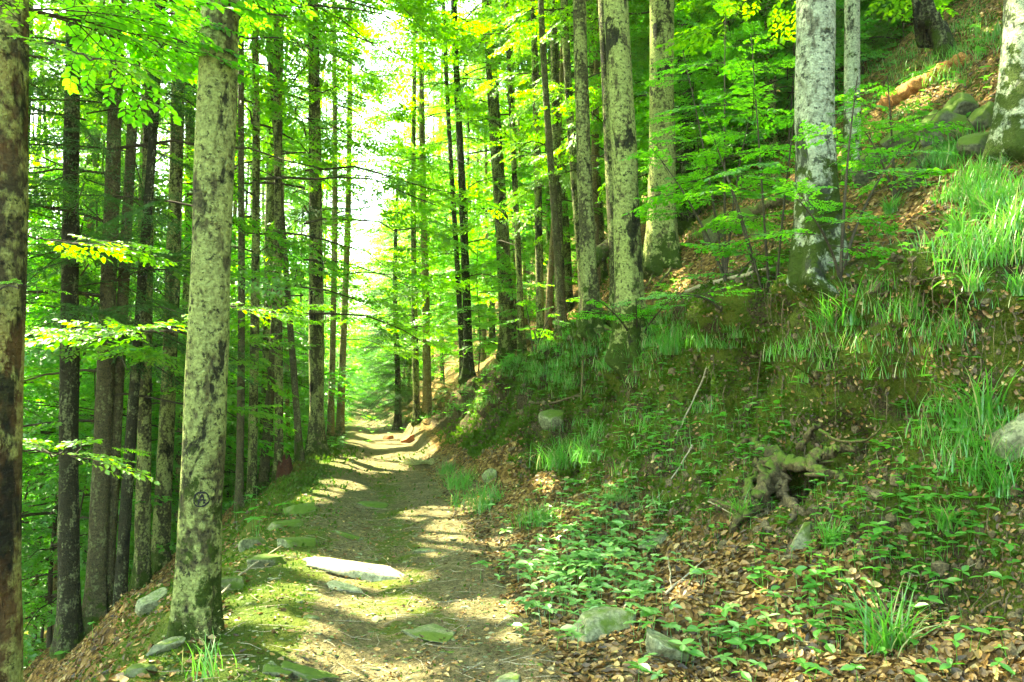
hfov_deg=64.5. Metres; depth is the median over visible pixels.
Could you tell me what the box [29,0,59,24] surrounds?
beech tree
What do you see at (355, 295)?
beech sapling
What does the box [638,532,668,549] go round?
rock
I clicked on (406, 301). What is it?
beech tree
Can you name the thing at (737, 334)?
grass tuft
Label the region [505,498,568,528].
grass tuft
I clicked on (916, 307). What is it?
grass tuft
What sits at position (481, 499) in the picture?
grass tuft
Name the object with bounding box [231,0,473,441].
beech tree
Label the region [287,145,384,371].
beech tree
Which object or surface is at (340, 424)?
beech tree
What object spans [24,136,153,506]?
beech tree
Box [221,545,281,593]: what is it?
stick
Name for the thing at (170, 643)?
rock
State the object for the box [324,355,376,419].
beech sapling
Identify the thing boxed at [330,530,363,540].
rock
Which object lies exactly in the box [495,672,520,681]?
rock
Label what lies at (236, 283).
beech sapling
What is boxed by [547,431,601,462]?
grass tuft
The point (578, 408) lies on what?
bank moss
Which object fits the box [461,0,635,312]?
beech tree
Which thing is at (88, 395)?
beech sapling
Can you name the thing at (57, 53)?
beech tree
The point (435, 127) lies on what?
beech tree
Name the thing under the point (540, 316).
beech tree
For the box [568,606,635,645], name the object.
rock
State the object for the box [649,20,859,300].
beech sapling
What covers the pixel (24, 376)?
beech tree
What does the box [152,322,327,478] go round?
beech sapling
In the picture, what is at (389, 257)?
beech sapling
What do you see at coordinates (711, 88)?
beech sapling
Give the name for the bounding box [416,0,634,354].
beech tree
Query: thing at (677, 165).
beech tree
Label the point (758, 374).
root
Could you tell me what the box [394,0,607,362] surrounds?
beech tree
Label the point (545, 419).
rock
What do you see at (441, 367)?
beech tree
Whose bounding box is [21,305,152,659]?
beech sapling
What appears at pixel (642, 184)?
beech sapling
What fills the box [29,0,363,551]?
beech tree
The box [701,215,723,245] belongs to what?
rock
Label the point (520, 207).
beech tree
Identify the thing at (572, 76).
beech tree
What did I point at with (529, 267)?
beech sapling
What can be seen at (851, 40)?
beech tree
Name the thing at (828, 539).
grass tuft
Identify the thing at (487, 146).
beech tree
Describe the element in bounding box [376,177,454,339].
beech tree
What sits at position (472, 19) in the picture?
beech tree
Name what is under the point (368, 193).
sky
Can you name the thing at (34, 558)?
beech sapling
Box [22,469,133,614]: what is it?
beech sapling
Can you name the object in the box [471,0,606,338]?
beech tree
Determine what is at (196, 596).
beech tree
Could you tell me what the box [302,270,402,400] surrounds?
beech sapling
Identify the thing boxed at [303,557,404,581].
rock
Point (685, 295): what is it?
beech sapling
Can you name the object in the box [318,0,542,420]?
beech tree
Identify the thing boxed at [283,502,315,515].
rock
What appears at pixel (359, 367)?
beech sapling
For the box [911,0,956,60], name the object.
broken snag
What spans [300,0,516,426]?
beech tree
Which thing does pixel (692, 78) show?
beech sapling
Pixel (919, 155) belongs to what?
rock
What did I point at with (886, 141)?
rock
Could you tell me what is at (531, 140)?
beech tree
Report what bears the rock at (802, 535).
on the ground at (377, 446)
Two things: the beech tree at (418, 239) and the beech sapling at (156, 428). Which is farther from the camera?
the beech tree at (418, 239)
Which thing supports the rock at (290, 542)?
on the ground at (377, 446)
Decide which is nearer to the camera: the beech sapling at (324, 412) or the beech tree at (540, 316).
the beech tree at (540, 316)
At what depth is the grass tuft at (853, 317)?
6.51 m
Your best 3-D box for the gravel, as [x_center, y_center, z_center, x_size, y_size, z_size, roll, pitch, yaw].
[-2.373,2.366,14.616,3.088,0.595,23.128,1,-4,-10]
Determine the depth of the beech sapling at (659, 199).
9.14 m
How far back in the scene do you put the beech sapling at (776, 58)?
21.84 m
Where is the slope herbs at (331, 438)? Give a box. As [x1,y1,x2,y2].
[54,340,562,654]
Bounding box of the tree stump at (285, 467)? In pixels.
[275,452,292,482]
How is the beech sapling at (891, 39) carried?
on the ground at (377, 446)
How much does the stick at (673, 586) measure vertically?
0.244 m
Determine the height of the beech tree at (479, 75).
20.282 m
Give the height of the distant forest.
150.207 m
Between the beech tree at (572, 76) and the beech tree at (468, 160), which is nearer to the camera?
the beech tree at (572, 76)
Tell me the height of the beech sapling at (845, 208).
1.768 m
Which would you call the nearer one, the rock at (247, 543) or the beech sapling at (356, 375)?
the rock at (247, 543)
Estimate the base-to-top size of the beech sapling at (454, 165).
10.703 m
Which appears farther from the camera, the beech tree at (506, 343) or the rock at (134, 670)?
the beech tree at (506, 343)
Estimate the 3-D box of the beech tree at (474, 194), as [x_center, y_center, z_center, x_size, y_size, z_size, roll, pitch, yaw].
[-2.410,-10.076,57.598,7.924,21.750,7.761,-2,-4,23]
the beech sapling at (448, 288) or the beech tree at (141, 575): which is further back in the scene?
the beech sapling at (448, 288)
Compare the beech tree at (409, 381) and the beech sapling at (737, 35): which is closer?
the beech sapling at (737, 35)
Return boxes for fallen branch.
[403,391,448,413]
[685,259,772,293]
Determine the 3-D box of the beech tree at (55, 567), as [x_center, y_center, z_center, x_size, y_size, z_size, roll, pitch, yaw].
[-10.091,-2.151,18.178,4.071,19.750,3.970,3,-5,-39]
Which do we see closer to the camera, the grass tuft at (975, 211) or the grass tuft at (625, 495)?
the grass tuft at (975, 211)
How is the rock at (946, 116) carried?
on the ground at (377, 446)
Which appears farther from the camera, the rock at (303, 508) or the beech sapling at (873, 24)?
the beech sapling at (873, 24)
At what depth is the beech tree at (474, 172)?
70.25 m
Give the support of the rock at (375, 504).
on the ground at (377, 446)
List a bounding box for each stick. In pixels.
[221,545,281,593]
[665,559,704,594]
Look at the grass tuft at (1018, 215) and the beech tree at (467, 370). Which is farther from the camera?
the beech tree at (467, 370)
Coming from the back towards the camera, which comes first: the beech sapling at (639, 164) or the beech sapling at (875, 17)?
the beech sapling at (639, 164)
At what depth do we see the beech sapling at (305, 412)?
23.52 m
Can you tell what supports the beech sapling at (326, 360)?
on the ground at (377, 446)
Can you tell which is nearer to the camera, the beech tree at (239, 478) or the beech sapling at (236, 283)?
the beech tree at (239, 478)
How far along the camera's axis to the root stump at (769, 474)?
6.73 m
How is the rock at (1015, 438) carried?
on the ground at (377, 446)
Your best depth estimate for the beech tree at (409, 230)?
49.45 m
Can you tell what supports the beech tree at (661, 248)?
on the ground at (377, 446)
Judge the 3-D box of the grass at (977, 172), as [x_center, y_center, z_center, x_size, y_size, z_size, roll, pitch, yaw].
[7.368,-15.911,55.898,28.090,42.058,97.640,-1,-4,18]
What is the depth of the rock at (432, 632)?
5.38 m
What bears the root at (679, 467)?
on the ground at (377, 446)
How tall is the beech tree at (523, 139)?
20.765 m
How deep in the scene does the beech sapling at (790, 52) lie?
16.87 m
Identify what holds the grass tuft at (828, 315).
on the ground at (377, 446)
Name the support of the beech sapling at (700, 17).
on the ground at (377, 446)
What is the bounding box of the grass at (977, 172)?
[369,0,1023,511]
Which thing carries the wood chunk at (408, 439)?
on the ground at (377, 446)
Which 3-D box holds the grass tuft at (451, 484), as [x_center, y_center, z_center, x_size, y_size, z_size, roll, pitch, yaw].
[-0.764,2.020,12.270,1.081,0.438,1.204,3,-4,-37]
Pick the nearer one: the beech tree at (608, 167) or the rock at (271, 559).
the rock at (271, 559)
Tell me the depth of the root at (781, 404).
7.28 m
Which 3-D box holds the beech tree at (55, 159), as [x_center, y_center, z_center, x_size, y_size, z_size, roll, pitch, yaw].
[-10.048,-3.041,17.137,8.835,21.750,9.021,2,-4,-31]
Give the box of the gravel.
[126,434,677,681]
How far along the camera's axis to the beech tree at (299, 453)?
17.85 m
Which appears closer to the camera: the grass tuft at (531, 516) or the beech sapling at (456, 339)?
the grass tuft at (531, 516)
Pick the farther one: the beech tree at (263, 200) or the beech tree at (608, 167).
the beech tree at (263, 200)
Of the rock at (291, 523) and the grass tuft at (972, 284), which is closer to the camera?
the grass tuft at (972, 284)
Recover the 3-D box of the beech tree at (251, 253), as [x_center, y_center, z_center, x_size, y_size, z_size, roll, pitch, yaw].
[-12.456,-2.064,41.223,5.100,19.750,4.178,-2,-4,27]
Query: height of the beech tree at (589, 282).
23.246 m
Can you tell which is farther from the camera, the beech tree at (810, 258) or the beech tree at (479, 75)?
the beech tree at (479, 75)
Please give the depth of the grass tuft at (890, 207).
8.37 m
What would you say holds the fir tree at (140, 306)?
on the ground at (377, 446)
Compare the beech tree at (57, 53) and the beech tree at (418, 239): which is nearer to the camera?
the beech tree at (57, 53)
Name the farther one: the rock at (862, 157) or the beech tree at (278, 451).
the beech tree at (278, 451)
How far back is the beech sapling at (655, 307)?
9.86 m
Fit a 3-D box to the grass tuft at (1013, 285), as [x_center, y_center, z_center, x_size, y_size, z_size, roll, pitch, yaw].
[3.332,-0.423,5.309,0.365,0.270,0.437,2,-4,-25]
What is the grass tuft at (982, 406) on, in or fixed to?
on the ground at (377, 446)
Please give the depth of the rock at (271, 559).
7.08 m
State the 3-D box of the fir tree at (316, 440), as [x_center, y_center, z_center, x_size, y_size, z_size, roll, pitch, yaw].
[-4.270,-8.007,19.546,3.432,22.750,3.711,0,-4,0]
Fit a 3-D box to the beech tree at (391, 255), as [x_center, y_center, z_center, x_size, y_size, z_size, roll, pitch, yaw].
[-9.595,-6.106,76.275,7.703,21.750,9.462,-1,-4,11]
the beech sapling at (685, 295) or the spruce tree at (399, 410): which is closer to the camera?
the beech sapling at (685, 295)
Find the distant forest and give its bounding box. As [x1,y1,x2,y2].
[24,75,589,632]
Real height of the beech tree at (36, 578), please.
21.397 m
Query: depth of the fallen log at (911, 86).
11.07 m
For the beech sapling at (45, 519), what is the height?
6.246 m
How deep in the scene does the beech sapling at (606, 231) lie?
32.85 m
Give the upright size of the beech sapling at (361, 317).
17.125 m
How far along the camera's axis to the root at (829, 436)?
6.39 m
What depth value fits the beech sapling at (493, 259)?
26.86 m
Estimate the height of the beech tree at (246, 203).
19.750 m
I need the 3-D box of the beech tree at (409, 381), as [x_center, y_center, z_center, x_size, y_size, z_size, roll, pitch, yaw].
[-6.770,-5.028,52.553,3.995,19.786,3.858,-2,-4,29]
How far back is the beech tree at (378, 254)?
82.15 m
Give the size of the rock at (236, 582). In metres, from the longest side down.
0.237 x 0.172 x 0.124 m
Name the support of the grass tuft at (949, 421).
on the ground at (377, 446)
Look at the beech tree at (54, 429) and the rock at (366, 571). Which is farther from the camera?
the beech tree at (54, 429)
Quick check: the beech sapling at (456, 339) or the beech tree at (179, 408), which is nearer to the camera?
the beech tree at (179, 408)
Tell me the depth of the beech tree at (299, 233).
44.67 m
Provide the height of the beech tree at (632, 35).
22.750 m
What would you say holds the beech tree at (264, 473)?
on the ground at (377, 446)
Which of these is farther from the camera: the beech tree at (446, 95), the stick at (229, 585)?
the beech tree at (446, 95)
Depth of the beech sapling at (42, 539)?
21.73 m
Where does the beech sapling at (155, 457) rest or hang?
on the ground at (377, 446)
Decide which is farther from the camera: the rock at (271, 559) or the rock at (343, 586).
the rock at (271, 559)
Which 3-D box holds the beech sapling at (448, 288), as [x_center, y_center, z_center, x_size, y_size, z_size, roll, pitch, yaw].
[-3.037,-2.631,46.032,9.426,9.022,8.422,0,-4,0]
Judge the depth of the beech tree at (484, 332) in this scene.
38.73 m
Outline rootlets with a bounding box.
[477,224,1023,620]
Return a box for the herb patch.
[470,436,825,681]
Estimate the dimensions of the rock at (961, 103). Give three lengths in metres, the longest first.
0.373 x 0.339 x 0.330 m
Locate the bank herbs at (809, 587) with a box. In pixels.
[405,7,1023,681]
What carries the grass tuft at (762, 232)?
on the ground at (377, 446)
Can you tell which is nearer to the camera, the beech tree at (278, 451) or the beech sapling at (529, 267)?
the beech tree at (278, 451)
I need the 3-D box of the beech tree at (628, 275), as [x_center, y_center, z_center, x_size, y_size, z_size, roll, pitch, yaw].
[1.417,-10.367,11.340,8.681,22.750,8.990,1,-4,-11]
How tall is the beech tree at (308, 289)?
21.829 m
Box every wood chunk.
[383,435,393,439]
[401,434,414,442]
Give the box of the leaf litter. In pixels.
[23,0,1023,681]
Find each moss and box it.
[23,0,1023,681]
[457,214,1023,640]
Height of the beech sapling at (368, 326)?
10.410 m
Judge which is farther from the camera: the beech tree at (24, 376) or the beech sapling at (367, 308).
the beech sapling at (367, 308)
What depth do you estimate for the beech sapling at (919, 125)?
8.71 m
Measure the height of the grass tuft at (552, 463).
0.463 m
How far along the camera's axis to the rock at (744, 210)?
12.57 m
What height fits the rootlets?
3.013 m
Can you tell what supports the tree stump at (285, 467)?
on the ground at (377, 446)
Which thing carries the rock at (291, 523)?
on the ground at (377, 446)
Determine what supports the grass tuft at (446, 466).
on the ground at (377, 446)
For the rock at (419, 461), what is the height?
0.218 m
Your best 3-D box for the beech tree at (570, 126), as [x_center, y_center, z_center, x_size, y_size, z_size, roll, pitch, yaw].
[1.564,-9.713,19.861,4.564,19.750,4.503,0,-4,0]
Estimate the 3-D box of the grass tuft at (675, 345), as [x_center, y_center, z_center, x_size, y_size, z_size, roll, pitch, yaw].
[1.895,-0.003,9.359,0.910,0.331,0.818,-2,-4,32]
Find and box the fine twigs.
[81,1,1022,681]
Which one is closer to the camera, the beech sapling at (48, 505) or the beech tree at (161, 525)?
the beech tree at (161, 525)
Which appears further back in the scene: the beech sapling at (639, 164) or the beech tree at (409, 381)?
the beech tree at (409, 381)
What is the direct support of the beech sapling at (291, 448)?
on the ground at (377, 446)
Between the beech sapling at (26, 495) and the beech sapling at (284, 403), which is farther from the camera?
the beech sapling at (284, 403)
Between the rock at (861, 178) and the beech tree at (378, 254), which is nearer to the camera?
the rock at (861, 178)
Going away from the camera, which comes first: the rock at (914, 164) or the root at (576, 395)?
the rock at (914, 164)
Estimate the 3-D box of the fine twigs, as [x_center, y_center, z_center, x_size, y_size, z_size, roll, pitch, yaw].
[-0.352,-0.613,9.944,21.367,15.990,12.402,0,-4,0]
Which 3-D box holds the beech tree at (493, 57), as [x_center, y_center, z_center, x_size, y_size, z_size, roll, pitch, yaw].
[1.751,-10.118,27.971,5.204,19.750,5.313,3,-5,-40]
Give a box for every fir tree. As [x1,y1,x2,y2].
[22,30,64,556]
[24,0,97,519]
[25,0,196,660]
[26,0,272,606]
[228,0,328,482]
[249,0,401,455]
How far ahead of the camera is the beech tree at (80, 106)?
14.81 m
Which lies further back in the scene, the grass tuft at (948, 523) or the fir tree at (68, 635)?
the fir tree at (68, 635)
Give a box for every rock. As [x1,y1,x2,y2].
[124,663,156,677]
[135,587,166,616]
[146,636,185,655]
[221,576,244,590]
[238,536,265,551]
[247,554,286,567]
[262,663,292,677]
[267,519,304,529]
[277,537,317,547]
[281,661,338,681]
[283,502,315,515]
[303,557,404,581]
[327,580,362,592]
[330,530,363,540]
[356,501,388,508]
[395,454,438,464]
[400,623,455,643]
[413,548,436,552]
[481,468,496,481]
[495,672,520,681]
[538,409,563,429]
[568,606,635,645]
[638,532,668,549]
[645,626,689,661]
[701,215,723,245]
[731,208,755,232]
[789,521,812,551]
[851,164,880,188]
[860,146,890,166]
[880,123,919,155]
[898,160,923,191]
[914,109,967,148]
[914,145,939,163]
[941,92,978,117]
[956,132,988,157]
[967,101,993,132]
[988,413,1023,460]
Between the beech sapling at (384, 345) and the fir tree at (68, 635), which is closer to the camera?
the fir tree at (68, 635)
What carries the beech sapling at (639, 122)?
on the ground at (377, 446)
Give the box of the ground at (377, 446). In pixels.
[23,0,1023,681]
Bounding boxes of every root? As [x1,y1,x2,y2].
[529,393,601,403]
[657,445,692,497]
[675,355,712,434]
[756,351,761,409]
[781,375,785,431]
[818,425,881,442]
[890,345,922,372]
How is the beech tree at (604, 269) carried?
on the ground at (377, 446)
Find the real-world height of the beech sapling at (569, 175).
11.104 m
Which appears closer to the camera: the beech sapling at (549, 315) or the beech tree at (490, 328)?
the beech sapling at (549, 315)
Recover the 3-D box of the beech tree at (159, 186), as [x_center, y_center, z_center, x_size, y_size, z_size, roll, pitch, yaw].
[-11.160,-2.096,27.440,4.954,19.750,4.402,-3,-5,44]
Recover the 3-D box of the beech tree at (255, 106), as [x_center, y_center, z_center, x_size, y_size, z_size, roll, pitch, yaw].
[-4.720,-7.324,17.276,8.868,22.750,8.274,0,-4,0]
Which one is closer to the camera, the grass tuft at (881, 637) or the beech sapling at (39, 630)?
the grass tuft at (881, 637)
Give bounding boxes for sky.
[27,0,517,337]
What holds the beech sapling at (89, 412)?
on the ground at (377, 446)
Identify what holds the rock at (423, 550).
on the ground at (377, 446)
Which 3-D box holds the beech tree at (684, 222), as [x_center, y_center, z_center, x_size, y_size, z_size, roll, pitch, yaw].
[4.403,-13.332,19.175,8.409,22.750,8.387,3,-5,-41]
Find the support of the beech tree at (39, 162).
on the ground at (377, 446)
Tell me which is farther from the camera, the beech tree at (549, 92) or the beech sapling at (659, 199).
the beech tree at (549, 92)
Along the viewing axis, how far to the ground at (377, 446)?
6.94 m
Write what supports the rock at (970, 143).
on the ground at (377, 446)
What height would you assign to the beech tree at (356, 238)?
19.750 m
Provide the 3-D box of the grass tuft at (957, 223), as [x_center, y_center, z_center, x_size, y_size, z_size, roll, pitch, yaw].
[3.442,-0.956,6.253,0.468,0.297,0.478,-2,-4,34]
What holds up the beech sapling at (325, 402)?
on the ground at (377, 446)
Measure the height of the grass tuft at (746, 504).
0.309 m
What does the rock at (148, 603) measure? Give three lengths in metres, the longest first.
0.310 x 0.260 x 0.220 m
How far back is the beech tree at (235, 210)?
27.45 m
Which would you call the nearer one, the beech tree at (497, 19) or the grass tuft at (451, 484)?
the grass tuft at (451, 484)
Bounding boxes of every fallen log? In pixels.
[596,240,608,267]
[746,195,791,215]
[877,52,969,111]
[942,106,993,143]
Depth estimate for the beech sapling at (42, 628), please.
23.51 m
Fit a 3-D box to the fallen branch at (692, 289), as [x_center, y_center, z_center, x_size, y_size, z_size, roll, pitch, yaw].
[2.413,-0.699,9.961,0.384,0.295,3.464,0,-4,-2]
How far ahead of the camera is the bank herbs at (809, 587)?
5.23 m
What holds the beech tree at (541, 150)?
on the ground at (377, 446)
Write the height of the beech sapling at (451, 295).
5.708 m
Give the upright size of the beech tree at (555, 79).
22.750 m
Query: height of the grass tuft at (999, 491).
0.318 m
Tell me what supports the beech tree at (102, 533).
on the ground at (377, 446)
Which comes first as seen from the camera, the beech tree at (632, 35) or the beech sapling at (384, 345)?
the beech tree at (632, 35)
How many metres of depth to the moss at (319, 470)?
8.60 m
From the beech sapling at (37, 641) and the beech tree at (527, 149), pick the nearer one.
the beech sapling at (37, 641)
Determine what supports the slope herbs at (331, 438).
on the ground at (377, 446)
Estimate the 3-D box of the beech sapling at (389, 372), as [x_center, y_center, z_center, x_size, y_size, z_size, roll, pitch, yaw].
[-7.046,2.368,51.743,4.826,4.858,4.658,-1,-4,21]
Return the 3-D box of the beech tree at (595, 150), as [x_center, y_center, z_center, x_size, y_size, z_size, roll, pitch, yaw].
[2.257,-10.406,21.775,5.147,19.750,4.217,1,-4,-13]
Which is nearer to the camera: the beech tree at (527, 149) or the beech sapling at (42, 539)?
the beech sapling at (42, 539)
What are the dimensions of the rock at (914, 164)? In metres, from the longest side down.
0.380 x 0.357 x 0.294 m
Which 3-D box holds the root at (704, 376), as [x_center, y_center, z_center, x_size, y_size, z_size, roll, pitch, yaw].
[1.978,0.563,8.527,0.310,0.834,0.745,-2,-4,29]
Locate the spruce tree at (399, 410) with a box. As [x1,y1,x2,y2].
[346,145,450,429]
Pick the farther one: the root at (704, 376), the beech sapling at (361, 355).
the beech sapling at (361, 355)
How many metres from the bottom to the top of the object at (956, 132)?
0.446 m
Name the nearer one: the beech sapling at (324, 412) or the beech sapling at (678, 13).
the beech sapling at (678, 13)
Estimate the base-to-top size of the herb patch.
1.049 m
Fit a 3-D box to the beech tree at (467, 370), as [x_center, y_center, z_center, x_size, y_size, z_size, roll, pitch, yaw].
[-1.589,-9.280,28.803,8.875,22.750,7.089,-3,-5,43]
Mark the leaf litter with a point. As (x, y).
(981, 654)
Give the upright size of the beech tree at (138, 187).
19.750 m
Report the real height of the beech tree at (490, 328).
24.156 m
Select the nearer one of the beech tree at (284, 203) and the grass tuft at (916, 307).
the grass tuft at (916, 307)
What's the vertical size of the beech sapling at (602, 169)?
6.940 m
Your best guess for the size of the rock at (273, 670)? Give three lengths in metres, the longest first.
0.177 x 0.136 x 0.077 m
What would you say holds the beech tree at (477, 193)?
on the ground at (377, 446)
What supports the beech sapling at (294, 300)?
on the ground at (377, 446)
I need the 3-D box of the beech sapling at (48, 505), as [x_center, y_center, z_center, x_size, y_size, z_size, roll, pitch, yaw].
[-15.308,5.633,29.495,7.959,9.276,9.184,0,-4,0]
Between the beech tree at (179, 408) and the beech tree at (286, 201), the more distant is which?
the beech tree at (286, 201)
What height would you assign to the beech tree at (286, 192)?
24.105 m
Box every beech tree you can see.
[0,0,317,681]
[22,1,136,567]
[23,0,351,635]
[24,64,123,654]
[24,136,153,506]
[25,0,332,641]
[27,0,138,650]
[28,0,166,649]
[28,0,247,232]
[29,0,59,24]
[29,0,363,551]
[29,20,170,278]
[29,36,126,132]
[29,90,123,129]
[33,19,362,229]
[42,0,497,501]
[50,0,514,460]
[52,57,184,311]
[54,0,299,591]
[56,1,197,539]
[84,0,389,576]
[85,0,493,481]
[122,86,247,318]
[157,126,292,296]
[169,0,381,493]
[181,45,300,499]
[194,0,481,514]
[228,36,294,497]
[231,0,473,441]
[237,1,356,455]
[237,91,341,315]
[237,159,298,427]
[244,0,459,437]
[245,91,308,298]
[250,164,354,400]
[259,155,329,389]
[282,98,353,447]
[285,4,366,246]
[285,32,358,273]
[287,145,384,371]
[288,145,367,391]
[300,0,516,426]
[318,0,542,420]
[337,0,550,384]
[358,0,601,384]
[358,50,480,353]
[361,198,417,340]
[370,167,454,375]
[373,175,410,251]
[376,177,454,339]
[381,121,429,400]
[390,145,422,378]
[392,0,532,361]
[392,47,459,399]
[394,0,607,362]
[399,52,473,392]
[402,8,526,344]
[404,93,451,379]
[409,10,509,217]
[410,77,470,381]
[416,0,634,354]
[431,110,511,227]
[441,73,529,336]
[443,0,595,332]
[446,0,649,313]
[449,82,510,341]
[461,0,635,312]
[466,2,541,302]
[471,0,550,102]
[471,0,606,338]
[471,6,541,325]
[473,7,571,325]
[475,20,540,324]
[477,0,594,343]
[482,0,649,315]
[483,0,588,329]
[488,0,794,234]
[488,31,637,224]
[500,0,696,286]
[501,4,646,162]
[504,19,648,194]
[520,40,603,238]
[538,0,566,339]
[540,14,605,216]
[547,0,909,184]
[573,0,611,415]
[588,0,607,281]
[598,0,613,312]
[603,0,651,377]
[642,0,681,289]
[655,0,958,186]
[674,52,678,204]
[741,87,754,152]
[761,0,778,162]
[786,0,850,298]
[982,0,1023,165]
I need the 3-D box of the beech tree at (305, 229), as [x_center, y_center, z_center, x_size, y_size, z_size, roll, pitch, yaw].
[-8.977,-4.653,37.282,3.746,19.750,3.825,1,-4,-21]
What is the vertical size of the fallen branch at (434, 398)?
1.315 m
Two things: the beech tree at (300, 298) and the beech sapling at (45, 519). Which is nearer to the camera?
the beech sapling at (45, 519)
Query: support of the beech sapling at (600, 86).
on the ground at (377, 446)
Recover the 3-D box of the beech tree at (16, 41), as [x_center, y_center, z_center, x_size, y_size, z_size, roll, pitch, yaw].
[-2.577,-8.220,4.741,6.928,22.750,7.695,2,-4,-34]
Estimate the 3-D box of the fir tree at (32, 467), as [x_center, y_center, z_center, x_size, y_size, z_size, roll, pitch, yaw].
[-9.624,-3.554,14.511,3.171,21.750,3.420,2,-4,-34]
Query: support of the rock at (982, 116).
on the ground at (377, 446)
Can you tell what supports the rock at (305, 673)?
on the ground at (377, 446)
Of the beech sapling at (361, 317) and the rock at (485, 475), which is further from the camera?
the beech sapling at (361, 317)
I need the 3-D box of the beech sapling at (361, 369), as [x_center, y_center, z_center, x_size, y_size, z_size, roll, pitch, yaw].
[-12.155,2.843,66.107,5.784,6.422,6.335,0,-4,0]
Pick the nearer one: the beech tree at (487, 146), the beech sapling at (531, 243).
the beech sapling at (531, 243)
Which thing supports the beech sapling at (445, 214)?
on the ground at (377, 446)
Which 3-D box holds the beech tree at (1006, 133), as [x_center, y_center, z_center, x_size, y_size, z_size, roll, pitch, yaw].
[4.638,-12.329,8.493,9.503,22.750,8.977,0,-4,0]
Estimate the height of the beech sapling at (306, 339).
9.010 m
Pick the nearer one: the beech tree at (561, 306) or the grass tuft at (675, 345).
the grass tuft at (675, 345)
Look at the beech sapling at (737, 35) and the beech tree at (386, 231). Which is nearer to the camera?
the beech sapling at (737, 35)
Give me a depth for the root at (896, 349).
6.01 m
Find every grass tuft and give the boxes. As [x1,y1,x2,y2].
[162,607,236,681]
[432,465,482,490]
[434,460,458,474]
[440,473,519,515]
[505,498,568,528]
[526,436,585,470]
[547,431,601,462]
[596,481,640,502]
[644,328,685,354]
[713,488,772,522]
[723,322,757,337]
[750,223,780,241]
[794,290,855,332]
[811,514,861,548]
[814,571,963,657]
[815,266,895,325]
[875,189,910,214]
[893,289,934,318]
[916,491,986,532]
[921,389,985,428]
[922,360,1020,424]
[925,198,981,235]
[946,172,1010,219]
[951,258,996,291]
[969,187,1023,231]
[972,447,1023,498]
[995,258,1023,295]
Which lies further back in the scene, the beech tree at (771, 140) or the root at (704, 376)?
the beech tree at (771, 140)
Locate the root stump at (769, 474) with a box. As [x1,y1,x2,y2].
[717,422,858,533]
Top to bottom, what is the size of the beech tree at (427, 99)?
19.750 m
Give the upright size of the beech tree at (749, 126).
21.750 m
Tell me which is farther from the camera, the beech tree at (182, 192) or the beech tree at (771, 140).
the beech tree at (182, 192)
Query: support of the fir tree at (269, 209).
on the ground at (377, 446)
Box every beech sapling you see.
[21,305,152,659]
[21,329,258,585]
[21,360,181,652]
[21,398,155,668]
[22,167,292,647]
[22,234,295,557]
[22,243,298,603]
[22,279,177,669]
[22,365,247,562]
[22,373,172,642]
[22,388,172,586]
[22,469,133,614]
[44,222,369,496]
[49,310,272,559]
[81,216,370,497]
[123,307,324,512]
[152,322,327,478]
[157,327,344,494]
[181,245,379,480]
[227,321,348,439]
[235,342,352,440]
[236,257,381,427]
[283,279,365,436]
[293,282,404,409]
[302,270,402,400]
[304,338,372,426]
[306,264,381,405]
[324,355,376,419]
[326,256,380,369]
[326,311,377,395]
[336,284,448,406]
[336,337,391,410]
[346,313,419,399]
[349,258,457,369]
[350,363,394,414]
[352,214,441,329]
[360,208,470,322]
[365,340,422,404]
[378,266,496,383]
[381,210,531,349]
[382,138,576,342]
[410,228,535,371]
[435,88,642,269]
[447,229,574,353]
[459,173,576,324]
[484,136,608,314]
[497,281,579,355]
[505,27,647,218]
[508,108,648,260]
[528,0,760,230]
[567,50,707,224]
[568,282,685,336]
[570,0,840,195]
[590,0,863,144]
[593,6,793,204]
[619,0,794,281]
[633,0,867,203]
[636,62,791,222]
[638,247,773,311]
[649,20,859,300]
[675,0,866,114]
[676,0,880,148]
[677,19,786,162]
[691,1,905,124]
[716,0,912,116]
[734,0,912,81]
[756,76,958,281]
[835,63,971,202]
[836,0,954,51]
[860,0,943,31]
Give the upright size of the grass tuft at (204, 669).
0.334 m
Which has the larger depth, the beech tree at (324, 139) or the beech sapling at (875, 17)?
the beech tree at (324, 139)
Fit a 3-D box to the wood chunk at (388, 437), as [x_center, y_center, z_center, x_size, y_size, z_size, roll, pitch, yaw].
[-4.284,3.379,28.062,0.388,0.249,0.224,1,-3,-6]
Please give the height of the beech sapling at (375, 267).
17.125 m
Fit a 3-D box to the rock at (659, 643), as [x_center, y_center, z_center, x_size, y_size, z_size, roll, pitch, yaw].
[0.891,1.823,4.753,0.329,0.183,0.243,20,2,-34]
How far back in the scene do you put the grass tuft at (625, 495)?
8.12 m
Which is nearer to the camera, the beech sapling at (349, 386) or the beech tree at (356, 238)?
the beech tree at (356, 238)
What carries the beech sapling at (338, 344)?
on the ground at (377, 446)

